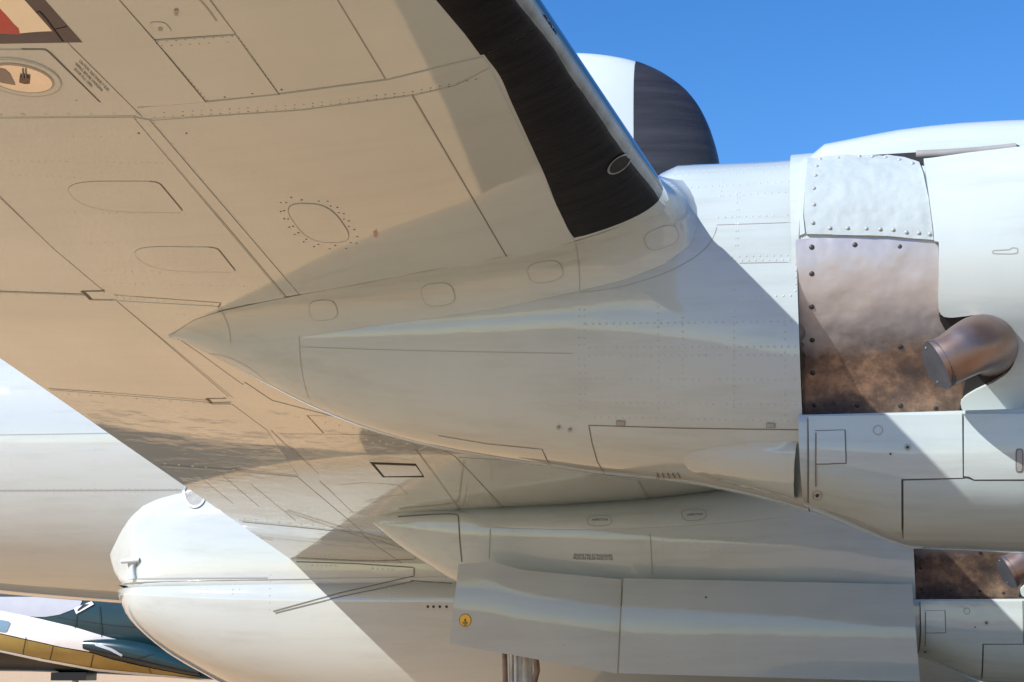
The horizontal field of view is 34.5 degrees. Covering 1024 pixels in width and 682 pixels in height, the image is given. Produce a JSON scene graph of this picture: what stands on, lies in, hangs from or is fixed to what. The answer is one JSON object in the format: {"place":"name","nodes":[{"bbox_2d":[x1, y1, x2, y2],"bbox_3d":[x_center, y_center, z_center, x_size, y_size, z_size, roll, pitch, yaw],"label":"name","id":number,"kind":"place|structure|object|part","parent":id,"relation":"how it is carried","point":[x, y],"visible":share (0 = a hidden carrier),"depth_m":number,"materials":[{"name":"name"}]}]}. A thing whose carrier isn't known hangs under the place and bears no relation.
{"place":"outdoors","nodes":[
{"label":"outdoors","id":0,"kind":"place"},
{"bbox_2d":[0,671,216,681],"bbox_3d":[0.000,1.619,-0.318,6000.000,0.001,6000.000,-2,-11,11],"label":"ground","id":1,"kind":"structure","parent":0,"point":[15,676],"depth_m":209.73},
{"bbox_2d":[0,594,213,681],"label":"parked airplane","id":2,"kind":"object","parent":1,"relation":"on","point":[69,640],"visible":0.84,"depth_m":40.51,"materials":[{"name":"teal paint"}]},
{"bbox_3d":[-11.012,8.430,41.465,0.950,0.200,0.600,-2,-11,11],"label":"gear door","id":3,"kind":"part","parent":2,"relation":"part of","materials":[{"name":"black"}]},
{"bbox_2d":[0,0,1023,681],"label":"patrol airplane","id":4,"kind":"object","parent":1,"relation":"on","point":[430,340],"visible":1,"depth_m":9.57,"materials":[{"name":"paint"}]},
{"bbox_2d":[541,0,1023,163],"label":"sky","id":5,"kind":"structure","parent":0,"point":[770,80],"materials":[{"name":"blue"}]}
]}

